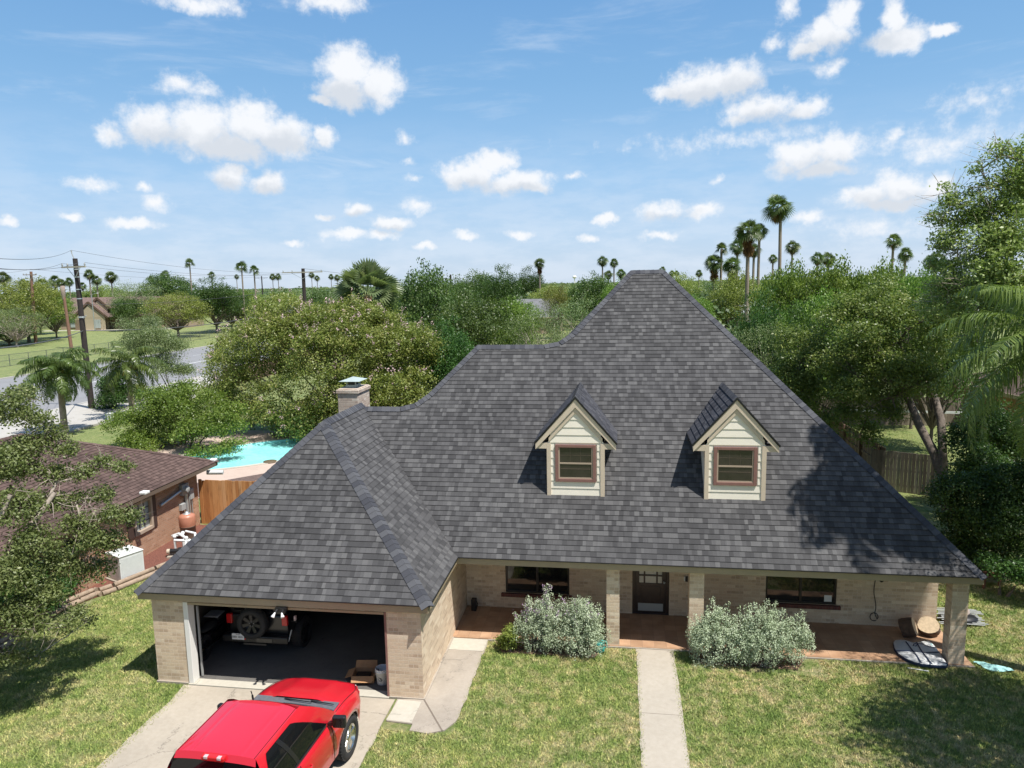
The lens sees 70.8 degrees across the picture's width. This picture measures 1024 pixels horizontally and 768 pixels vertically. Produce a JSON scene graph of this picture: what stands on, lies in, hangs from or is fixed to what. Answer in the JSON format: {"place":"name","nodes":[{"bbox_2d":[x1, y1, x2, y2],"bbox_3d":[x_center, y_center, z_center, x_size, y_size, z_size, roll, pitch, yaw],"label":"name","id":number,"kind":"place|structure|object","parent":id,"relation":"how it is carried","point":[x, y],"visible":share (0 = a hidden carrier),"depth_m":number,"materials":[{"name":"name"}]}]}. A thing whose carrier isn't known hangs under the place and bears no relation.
{"place":"outdoors","nodes":[
{"label":"outdoors","id":0,"kind":"place"},
{"bbox_2d":[0,375,221,437],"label":"pavement","id":1,"kind":"structure","parent":0,"point":[84,415],"depth_m":52.12,"materials":[{"name":"concrete"}]},
{"bbox_2d":[61,250,94,408],"bbox_3d":[-33.013,-4.057,55.367,2.606,12.286,0.574,2,9,23],"label":"utility pole","id":2,"kind":"object","parent":1,"relation":"on","point":[78,289],"visible":0.94,"depth_m":55.11,"materials":[{"name":"brown wood"}]},
{"bbox_2d":[0,334,355,418],"bbox_3d":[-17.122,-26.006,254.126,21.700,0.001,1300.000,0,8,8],"label":"road","id":3,"kind":"structure","parent":0,"point":[82,397],"depth_m":75.80,"materials":[{"name":"grey asphalt"}]},
{"bbox_2d":[149,430,292,497],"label":"terrace","id":4,"kind":"structure","parent":0,"point":[254,436],"depth_m":41.92,"materials":[{"name":"beige concrete"}]},
{"bbox_2d":[183,437,300,470],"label":"swimming pool","id":5,"kind":"structure","parent":4,"relation":"in","point":[255,453],"depth_m":40.67,"materials":[{"name":"liquid"}]},
{"bbox_2d":[97,685,394,767],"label":"driveway","id":6,"kind":"structure","parent":0,"point":[170,730],"depth_m":15.23,"materials":[{"name":"concrete"}]},
{"bbox_2d":[167,677,360,767],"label":"pickup truck","id":7,"kind":"object","parent":6,"relation":"on","point":[306,722],"visible":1,"depth_m":12.41,"materials":[{"name":"red paint"}]},
{"bbox_2d":[387,640,487,733],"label":"side path","id":8,"kind":"structure","parent":0,"point":[445,699],"depth_m":16.30,"materials":[{"name":"concrete"}]},
{"bbox_2d":[0,288,1023,767],"bbox_3d":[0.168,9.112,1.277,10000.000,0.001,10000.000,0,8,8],"label":"ground","id":9,"kind":"structure","parent":0,"point":[94,434],"depth_m":16.10,"materials":[{"name":"green plant"}]},
{"bbox_2d":[0,304,50,345],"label":"scrub tree","id":10,"kind":"object","parent":9,"relation":"on","point":[16,328],"visible":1,"depth_m":121.48,"materials":[{"name":"green plant"}]},
{"bbox_2d":[0,275,75,342],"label":"mesquite tree","id":11,"kind":"object","parent":9,"relation":"on","point":[46,299],"visible":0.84,"depth_m":130.24,"materials":[{"name":"green plant"}]},
{"bbox_2d":[0,536,91,615],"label":"bed hedge","id":12,"kind":"object","parent":9,"relation":"on","point":[72,584],"visible":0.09,"depth_m":20.52,"materials":[{"name":"green plant"}]},
{"bbox_2d":[32,295,77,337],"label":"leafy tree","id":13,"kind":"object","parent":9,"relation":"on","point":[53,319],"visible":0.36,"depth_m":142.10,"materials":[{"name":"green plant"}]},
{"bbox_2d":[14,347,101,434],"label":"feather palm","id":14,"kind":"object","parent":9,"relation":"on","point":[59,373],"visible":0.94,"depth_m":45.40,"materials":[{"name":"green plant"}]},
{"bbox_2d":[0,380,150,671],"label":"glossy tree","id":15,"kind":"object","parent":9,"relation":"on","point":[27,539],"visible":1,"depth_m":16.01,"materials":[{"name":"green plant"}]},
{"bbox_2d":[0,525,205,652],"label":"mulch bed","id":16,"kind":"object","parent":9,"relation":"on","point":[156,557],"visible":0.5,"depth_m":25.04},
{"bbox_2d":[0,607,61,651],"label":"landscape timber","id":17,"kind":"object","parent":16,"relation":"on","point":[8,640],"visible":0.3,"depth_m":19.00,"materials":[{"name":"brown wood"}]},
{"bbox_2d":[57,588,96,611],"bbox_3d":[-12.924,6.410,21.419,0.281,0.270,1.149,2,9,23],"label":"landscape timber","id":18,"kind":"object","parent":16,"relation":"on","point":[88,594],"visible":0.79,"depth_m":21.41,"materials":[{"name":"brown wood"}]},
{"bbox_2d":[105,545,144,581],"bbox_3d":[-12.476,5.798,23.237,0.900,0.930,0.900,4,9,32],"label":"air conditioner","id":19,"kind":"object","parent":16,"relation":"on","point":[132,561],"visible":0.71,"depth_m":22.98,"materials":[{"name":"metal"}]},
{"bbox_2d":[166,530,195,558],"bbox_3d":[-11.258,5.566,25.386,1.550,0.750,1.014,-2,8,-9],"label":"pool pump","id":20,"kind":"object","parent":16,"relation":"on","point":[184,540],"visible":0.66,"depth_m":25.10,"materials":[{"name":"plastic"}]},
{"bbox_2d":[178,511,195,538],"bbox_3d":[-11.976,5.230,26.583,0.580,1.070,0.576,0,8,8],"label":"pool filter","id":21,"kind":"object","parent":16,"relation":"on","point":[187,520],"visible":0.81,"depth_m":26.37,"materials":[{"name":"brown plastic"}]},
{"bbox_2d":[82,283,133,296],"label":"mesquite tree","id":22,"kind":"object","parent":9,"relation":"on","point":[100,289],"visible":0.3,"depth_m":192.28,"materials":[{"name":"green plant"}]},
{"bbox_2d":[0,433,223,637],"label":"neighbour house","id":23,"kind":"structure","parent":9,"relation":"on","point":[163,487],"depth_m":25.34,"materials":[{"name":"brown brick"}]},
{"bbox_2d":[133,496,153,536],"bbox_3d":[-12.818,4.589,24.994,0.140,1.150,1.000,0,8,8],"label":"window","id":24,"kind":"structure","parent":23,"relation":"in","point":[148,525],"depth_m":25.17,"materials":[{"name":"beige glass"}]},
{"bbox_2d":[88,373,143,409],"bbox_3d":[-30.421,0.959,55.667,4.878,4.389,3.760,-3,8,-12],"label":"dark shrub","id":25,"kind":"object","parent":9,"relation":"on","point":[103,400],"visible":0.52,"depth_m":55.19,"materials":[{"name":"green plant"}]},
{"bbox_2d":[0,328,237,366],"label":"chain link fence","id":26,"kind":"object","parent":9,"relation":"on","point":[106,346],"visible":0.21,"depth_m":105.36,"materials":[{"name":"grey metal"}]},
{"bbox_2d":[88,341,168,410],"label":"feather palm","id":27,"kind":"object","parent":9,"relation":"on","point":[128,370],"visible":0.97,"depth_m":50.82,"materials":[{"name":"green plant"}]},
{"bbox_2d":[57,296,203,330],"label":"house","id":28,"kind":"structure","parent":9,"relation":"on","point":[103,321],"depth_m":171.42,"materials":[{"name":"brick"}]},
{"bbox_2d":[107,296,154,327],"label":"oak tree","id":29,"kind":"object","parent":9,"relation":"on","point":[122,306],"visible":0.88,"depth_m":162.05,"materials":[{"name":"green plant"}]},
{"bbox_2d":[94,279,168,316],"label":"scrub tree","id":30,"kind":"object","parent":9,"relation":"on","point":[120,295],"visible":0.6,"depth_m":172.84,"materials":[{"name":"green plant"}]},
{"bbox_2d":[112,567,155,590],"bbox_3d":[-11.950,6.184,22.900,0.280,0.270,1.438,3,9,26],"label":"landscape timber","id":31,"kind":"object","parent":9,"relation":"on","point":[121,584],"visible":0.84,"depth_m":22.76,"materials":[{"name":"brown wood"}]},
{"bbox_2d":[111,311,200,388],"bbox_3d":[-31.454,-2.703,62.954,8.425,7.689,5.831,6,10,39],"label":"wispy shrub","id":32,"kind":"object","parent":9,"relation":"on","point":[149,336],"visible":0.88,"depth_m":61.91,"materials":[{"name":"green plant"}]},
{"bbox_2d":[132,270,200,296],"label":"oak tree","id":33,"kind":"object","parent":9,"relation":"on","point":[171,286],"visible":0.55,"depth_m":201.94,"materials":[{"name":"green plant"}]},
{"bbox_2d":[97,377,251,459],"bbox_3d":[-19.009,1.957,41.491,10.667,4.348,5.039,3,9,26],"label":"ligustrum bush","id":34,"kind":"object","parent":9,"relation":"on","point":[161,409],"visible":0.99,"depth_m":41.32,"materials":[{"name":"green plant"}]},
{"bbox_2d":[135,291,213,336],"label":"mesquite tree","id":35,"kind":"object","parent":9,"relation":"on","point":[163,311],"visible":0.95,"depth_m":137.38,"materials":[{"name":"green plant"}]},
{"bbox_2d":[174,276,248,332],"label":"evergreen tree","id":36,"kind":"object","parent":9,"relation":"on","point":[210,294],"visible":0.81,"depth_m":149.09,"materials":[{"name":"green plant"}]},
{"bbox_2d":[198,479,254,523],"bbox_3d":[-8.880,4.636,27.930,6.975,1.798,0.140,0,8,8],"label":"cedar fence","id":37,"kind":"object","parent":9,"relation":"on","point":[217,497],"visible":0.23,"depth_m":28.23,"materials":[{"name":"brown wood"}]},
{"bbox_2d":[214,293,253,328],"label":"oak tree","id":38,"kind":"object","parent":9,"relation":"on","point":[226,319],"visible":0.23,"depth_m":160.01,"materials":[{"name":"green plant"}]},
{"bbox_2d":[291,286,336,339],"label":"oak tree","id":39,"kind":"object","parent":9,"relation":"on","point":[316,296],"visible":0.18,"depth_m":98.15,"materials":[{"name":"green plant"}]},
{"bbox_2d":[193,287,449,441],"bbox_3d":[-11.881,-0.818,45.039,17.148,10.564,9.744,0,8,8],"label":"crepe myrtle","id":40,"kind":"object","parent":9,"relation":"on","point":[308,326],"visible":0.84,"depth_m":43.32,"materials":[{"name":"green plant"}]},
{"bbox_2d":[330,258,403,397],"bbox_3d":[-10.678,-3.812,54.114,5.507,11.330,5.562,0,8,8],"label":"sabal palm","id":41,"kind":"object","parent":9,"relation":"on","point":[387,290],"visible":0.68,"depth_m":52.93,"materials":[{"name":"green plant"}]},
{"bbox_2d":[358,312,435,394],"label":"oak tree","id":42,"kind":"object","parent":9,"relation":"on","point":[404,350],"visible":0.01,"depth_m":51.43,"materials":[{"name":"green plant"}]},
{"bbox_2d":[386,700,420,722],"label":"pale slab","id":43,"kind":"structure","parent":9,"relation":"on","point":[404,711],"depth_m":15.63,"materials":[{"name":"concrete"}]},
{"bbox_2d":[393,258,462,388],"bbox_3d":[-7.352,-5.296,63.753,7.792,11.767,9.244,-2,8,-9],"label":"oak tree","id":44,"kind":"object","parent":9,"relation":"on","point":[433,290],"visible":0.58,"depth_m":61.85,"materials":[{"name":"green plant"}]},
{"bbox_2d":[405,314,476,393],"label":"evergreen tree","id":45,"kind":"object","parent":9,"relation":"on","point":[453,356],"visible":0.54,"depth_m":44.17,"materials":[{"name":"green plant"}]},
{"bbox_2d":[431,273,485,336],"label":"oak tree","id":46,"kind":"object","parent":9,"relation":"on","point":[459,288],"visible":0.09,"depth_m":74.98,"materials":[{"name":"green plant"}]},
{"bbox_2d":[449,638,487,650],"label":"porch slab","id":47,"kind":"structure","parent":9,"relation":"on","point":[469,644],"depth_m":18.49,"materials":[{"name":"concrete"}]},
{"bbox_2d":[453,268,497,304],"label":"oak tree","id":48,"kind":"object","parent":9,"relation":"on","point":[476,277],"visible":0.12,"depth_m":134.77,"materials":[{"name":"green plant"}]},
{"bbox_2d":[418,289,533,360],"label":"oak tree","id":49,"kind":"object","parent":9,"relation":"on","point":[483,322],"visible":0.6,"depth_m":56.27,"materials":[{"name":"green plant"}]},
{"bbox_2d":[471,263,525,315],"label":"evergreen tree","id":50,"kind":"object","parent":9,"relation":"on","point":[504,287],"visible":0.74,"depth_m":118.83,"materials":[{"name":"green plant"}]},
{"bbox_2d":[1,275,1023,345],"bbox_3d":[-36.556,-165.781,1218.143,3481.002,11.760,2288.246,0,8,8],"label":"woodland","id":51,"kind":"object","parent":9,"relation":"on","point":[328,290],"visible":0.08,"depth_m":260.17,"materials":[{"name":"green plant"}]},
{"bbox_2d":[490,295,545,344],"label":"leafy tree","id":52,"kind":"object","parent":9,"relation":"on","point":[521,307],"visible":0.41,"depth_m":69.58,"materials":[{"name":"green plant"}]},
{"bbox_2d":[513,265,546,297],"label":"evergreen tree","id":53,"kind":"object","parent":9,"relation":"on","point":[533,283],"visible":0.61,"depth_m":168.07,"materials":[{"name":"green plant"}]},
{"bbox_2d":[498,299,563,333],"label":"grey roofed house","id":54,"kind":"structure","parent":9,"relation":"on","point":[538,302],"depth_m":132.88,"materials":[{"name":"beige"}]},
{"bbox_2d":[505,301,571,344],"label":"scrub tree","id":55,"kind":"object","parent":9,"relation":"on","point":[550,331],"visible":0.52,"depth_m":52.22,"materials":[{"name":"green plant"}]},
{"bbox_2d":[494,641,596,657],"bbox_3d":[0.902,6.714,18.209,2.850,0.001,0.550,0,8,8],"label":"shrub bed","id":56,"kind":"object","parent":9,"relation":"on","point":[522,647],"visible":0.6,"depth_m":18.11,"materials":[{"name":"soil"}]},
{"bbox_2d":[493,623,520,651],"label":"edge shrub","id":57,"kind":"object","parent":56,"relation":"on","point":[504,639],"visible":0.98,"depth_m":18.06,"materials":[{"name":"green plant"}]},
{"bbox_2d":[512,583,568,655],"bbox_3d":[0.733,5.917,18.063,1.457,1.866,0.979,0,8,8],"label":"sage bush","id":58,"kind":"object","parent":56,"relation":"on","point":[539,626],"visible":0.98,"depth_m":17.94,"materials":[{"name":"green plant"}]},
{"bbox_2d":[550,594,612,660],"bbox_3d":[1.732,6.069,17.878,1.541,1.908,1.076,0,8,8],"label":"sage bush","id":59,"kind":"object","parent":56,"relation":"on","point":[582,625],"visible":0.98,"depth_m":17.73,"materials":[{"name":"green plant"}]},
{"bbox_2d":[541,281,570,337],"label":"crepe myrtle","id":60,"kind":"object","parent":9,"relation":"on","point":[560,296],"visible":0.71,"depth_m":116.95,"materials":[{"name":"green plant"}]},
{"bbox_2d":[134,269,987,699],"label":"brick house","id":61,"kind":"structure","parent":9,"relation":"on","point":[664,455],"depth_m":18.61,"materials":[{"name":"grey"}]},
{"bbox_2d":[196,606,230,660],"bbox_3d":[-7.609,6.277,18.587,0.737,1.052,2.014,0,8,8],"label":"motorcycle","id":62,"kind":"object","parent":61,"relation":"on","point":[215,628],"visible":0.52,"depth_m":18.28,"materials":[{"name":"black metal"}]},
{"bbox_2d":[223,607,312,647],"bbox_3d":[-6.059,5.727,19.583,1.890,1.808,3.920,0,8,8],"label":"offroad car","id":63,"kind":"object","parent":61,"relation":"on","point":[255,626],"visible":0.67,"depth_m":17.84,"materials":[{"name":"black paint"}]},
{"bbox_2d":[345,660,378,682],"bbox_3d":[-3.503,6.801,16.944,0.786,0.300,0.646,-1,8,2],"label":"cardboard box","id":64,"kind":"object","parent":61,"relation":"on","point":[362,671],"visible":0.9,"depth_m":17.02,"materials":[{"name":"brown cardboard"}]},
{"bbox_2d":[375,664,386,685],"bbox_3d":[-3.019,6.777,16.767,0.333,0.378,0.320,0,8,8],"label":"plastic bucket","id":65,"kind":"object","parent":61,"relation":"on","point":[381,675],"visible":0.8,"depth_m":16.66,"materials":[{"name":"white"}]},
{"bbox_2d":[501,566,571,599],"bbox_3d":[0.680,5.222,20.255,2.000,1.620,0.190,0,8,8],"label":"window","id":66,"kind":"structure","parent":61,"relation":"in","point":[526,580],"depth_m":20.35,"materials":[{"name":"black glass"}]},
{"bbox_2d":[632,571,668,614],"bbox_3d":[3.826,5.376,19.863,1.000,2.012,0.162,0,8,8],"label":"front door","id":67,"kind":"structure","parent":61,"relation":"in","point":[650,590],"depth_m":19.93,"materials":[{"name":"brown wood"}]},
{"bbox_2d":[763,576,840,609],"bbox_3d":[7.736,5.210,19.200,1.970,1.560,0.190,0,8,8],"label":"window","id":68,"kind":"structure","parent":61,"relation":"in","point":[792,590],"depth_m":19.29,"materials":[{"name":"black glass"}]},
{"bbox_2d":[898,617,917,636],"bbox_3d":[10.180,6.242,18.503,0.463,0.533,0.496,4,9,32],"label":"log","id":69,"kind":"object","parent":61,"relation":"on","point":[907,626],"visible":1,"depth_m":18.34,"materials":[{"name":"brown wood"}]},
{"bbox_2d":[893,640,947,667],"bbox_3d":[9.892,6.534,17.525,1.047,0.139,1.248,0,8,8],"label":"board bag","id":70,"kind":"object","parent":61,"relation":"on","point":[925,654],"visible":1,"depth_m":17.39,"materials":[{"name":"silver metal"}]},
{"bbox_2d":[917,616,940,636],"bbox_3d":[10.719,6.242,18.501,0.515,0.464,0.499,6,11,41],"label":"log","id":71,"kind":"object","parent":61,"relation":"on","point":[927,626],"visible":1,"depth_m":18.41,"materials":[{"name":"beige wood"}]},
{"bbox_2d":[544,291,596,340],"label":"scrub tree","id":72,"kind":"object","parent":9,"relation":"on","point":[572,317],"visible":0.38,"depth_m":59.54,"materials":[{"name":"green plant"}]},
{"bbox_2d":[562,270,613,321],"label":"oak tree","id":73,"kind":"object","parent":9,"relation":"on","point":[594,287],"visible":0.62,"depth_m":107.16,"materials":[{"name":"green plant"}]},
{"bbox_2d":[635,649,689,767],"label":"walkway","id":74,"kind":"structure","parent":9,"relation":"on","point":[665,745],"depth_m":15.44,"materials":[{"name":"concrete"}]},
{"bbox_2d":[668,270,707,295],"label":"mesquite tree","id":75,"kind":"object","parent":9,"relation":"on","point":[689,281],"visible":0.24,"depth_m":114.91,"materials":[{"name":"green plant"}]},
{"bbox_2d":[702,254,723,294],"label":"fan palm","id":76,"kind":"object","parent":9,"relation":"on","point":[712,265],"visible":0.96,"depth_m":95.58,"materials":[{"name":"green plant"}]},
{"bbox_2d":[722,256,742,282],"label":"fan palm","id":77,"kind":"object","parent":9,"relation":"on","point":[728,267],"visible":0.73,"depth_m":99.18,"materials":[{"name":"green plant"}]},
{"bbox_2d":[704,267,771,336],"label":"mesquite tree","id":78,"kind":"object","parent":9,"relation":"on","point":[732,297],"visible":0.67,"depth_m":83.36,"materials":[{"name":"green plant"}]},
{"bbox_2d":[688,652,803,669],"bbox_3d":[5.724,6.726,17.491,2.800,0.001,0.550,0,8,8],"label":"soil bed","id":79,"kind":"object","parent":9,"relation":"on","point":[790,665],"visible":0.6,"depth_m":17.38,"materials":[{"name":"brown soil"}]},
{"bbox_2d":[685,596,758,668],"bbox_3d":[5.078,6.030,17.383,1.752,1.854,0.990,0,8,8],"label":"sage bush","id":80,"kind":"object","parent":79,"relation":"on","point":[711,640],"visible":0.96,"depth_m":17.28,"materials":[{"name":"green plant"}]},
{"bbox_2d":[728,598,815,669],"bbox_3d":[6.188,6.125,17.169,2.097,2.070,1.080,0,8,8],"label":"sage bush","id":81,"kind":"object","parent":79,"relation":"on","point":[768,650],"visible":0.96,"depth_m":17.05,"materials":[{"name":"green plant"}]},
{"bbox_2d":[733,219,763,322],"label":"fan palm","id":82,"kind":"object","parent":9,"relation":"on","point":[746,241],"visible":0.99,"depth_m":62.44,"materials":[{"name":"green plant"}]},
{"bbox_2d":[727,285,792,364],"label":"evergreen tree","id":83,"kind":"object","parent":9,"relation":"on","point":[764,320],"visible":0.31,"depth_m":43.68,"materials":[{"name":"green plant"}]},
{"bbox_2d":[751,223,769,291],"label":"fan palm","id":84,"kind":"object","parent":9,"relation":"on","point":[764,232],"visible":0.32,"depth_m":87.03,"materials":[{"name":"green plant"}]},
{"bbox_2d":[734,312,789,372],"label":"scrub tree","id":85,"kind":"object","parent":9,"relation":"on","point":[748,336],"visible":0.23,"depth_m":38.34,"materials":[{"name":"green plant"}]},
{"bbox_2d":[760,193,794,302],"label":"fan palm","id":86,"kind":"object","parent":9,"relation":"on","point":[780,214],"visible":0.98,"depth_m":86.09,"materials":[{"name":"green plant"}]},
{"bbox_2d":[749,254,818,352],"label":"leafy tree","id":87,"kind":"object","parent":9,"relation":"on","point":[784,285],"visible":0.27,"depth_m":48.72,"materials":[{"name":"green plant"}]},
{"bbox_2d":[754,299,830,407],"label":"evergreen tree","id":88,"kind":"object","parent":9,"relation":"on","point":[793,312],"visible":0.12,"depth_m":37.66,"materials":[{"name":"green plant"}]},
{"bbox_2d":[775,281,860,418],"bbox_3d":[16.786,-1.017,39.206,4.954,9.162,4.770,-4,8,-19],"label":"leafy tree","id":89,"kind":"object","parent":9,"relation":"on","point":[822,302],"visible":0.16,"depth_m":38.37,"materials":[{"name":"green plant"}]},
{"bbox_2d":[788,249,868,361],"bbox_3d":[20.945,-3.244,47.589,5.774,11.145,5.996,3,9,29],"label":"leafy tree","id":90,"kind":"object","parent":9,"relation":"on","point":[834,276],"visible":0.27,"depth_m":46.37,"materials":[{"name":"green plant"}]},
{"bbox_2d":[819,409,885,466],"bbox_3d":[17.223,2.788,37.979,0.141,1.720,12.647,0,8,8],"label":"brown fence","id":91,"kind":"object","parent":9,"relation":"on","point":[862,450],"visible":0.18,"depth_m":35.07,"materials":[{"name":"brown wood"}]},
{"bbox_2d":[763,269,969,512],"bbox_3d":[14.693,-0.030,30.929,8.693,9.720,5.980,6,10,40],"label":"live oak","id":92,"kind":"object","parent":9,"relation":"on","point":[905,374],"visible":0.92,"depth_m":29.66,"materials":[{"name":"green plant"}]},
{"bbox_2d":[848,251,919,387],"bbox_3d":[23.988,-3.115,47.025,5.546,10.930,5.340,-4,9,-20],"label":"leafy tree","id":93,"kind":"object","parent":9,"relation":"on","point":[897,269],"visible":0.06,"depth_m":46.02,"materials":[{"name":"green plant"}]},
{"bbox_2d":[883,233,903,269],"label":"fan palm","id":94,"kind":"object","parent":9,"relation":"on","point":[893,244],"visible":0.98,"depth_m":92.02,"materials":[{"name":"green plant"}]},
{"bbox_2d":[820,396,978,425],"bbox_3d":[25.319,1.666,44.560,15.075,1.820,0.143,1,8,12],"label":"grey fence","id":95,"kind":"object","parent":9,"relation":"on","point":[950,418],"visible":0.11,"depth_m":44.55,"materials":[{"name":"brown wood"}]},
{"bbox_2d":[870,449,936,495],"bbox_3d":[16.860,3.779,30.769,2.833,1.770,0.154,4,10,34],"label":"grey fence","id":96,"kind":"object","parent":9,"relation":"on","point":[898,472],"visible":0.65,"depth_m":30.74,"materials":[{"name":"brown wood"}]},
{"bbox_2d":[884,262,957,428],"bbox_3d":[24.256,-2.312,43.123,4.533,10.399,4.708,3,9,26],"label":"leafy tree","id":97,"kind":"object","parent":9,"relation":"on","point":[914,282],"visible":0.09,"depth_m":42.31,"materials":[{"name":"green plant"}]},
{"bbox_2d":[874,289,994,439],"bbox_3d":[22.137,-0.910,37.504,5.173,9.226,6.137,-5,9,-23],"label":"oak tree","id":98,"kind":"object","parent":9,"relation":"on","point":[931,421],"visible":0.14,"depth_m":36.63,"materials":[{"name":"green plant"}]},
{"bbox_2d":[900,129,1023,357],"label":"tall tree","id":99,"kind":"object","parent":9,"relation":"on","point":[999,242],"visible":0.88,"depth_m":24.62,"materials":[{"name":"green plant"}]},
{"bbox_2d":[937,608,988,625],"bbox_3d":[11.982,6.189,19.255,1.256,0.470,0.714,0,8,8],"label":"junk heap","id":100,"kind":"object","parent":9,"relation":"on","point":[972,618],"visible":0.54,"depth_m":19.16,"materials":[{"name":"grey metal"}]},
{"bbox_2d":[914,457,1023,579],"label":"clipped hedge","id":101,"kind":"object","parent":9,"relation":"on","point":[998,498],"visible":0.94,"depth_m":21.89,"materials":[{"name":"green plant"}]},
{"bbox_2d":[925,284,1023,458],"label":"feather palm","id":102,"kind":"object","parent":9,"relation":"on","point":[1002,378],"visible":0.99,"depth_m":21.34,"materials":[{"name":"green plant"}]},
{"bbox_2d":[932,397,1023,480],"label":"shade shrub","id":103,"kind":"object","parent":9,"relation":"on","point":[999,453],"visible":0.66,"depth_m":26.49,"materials":[{"name":"green plant"}]},
{"bbox_2d":[972,547,1023,597],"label":"shrub","id":104,"kind":"object","parent":9,"relation":"on","point":[1012,570],"visible":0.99,"depth_m":20.48,"materials":[{"name":"green plant"}]},
{"bbox_2d":[0,0,1023,498],"label":"sky","id":105,"kind":"structure","parent":0,"point":[273,136],"materials":[{"name":"blue"}]},
{"bbox_2d":[948,369,1023,418],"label":"neighbour house","id":106,"kind":"structure","parent":0,"point":[1007,397],"depth_m":41.15,"materials":[{"name":"brick"}]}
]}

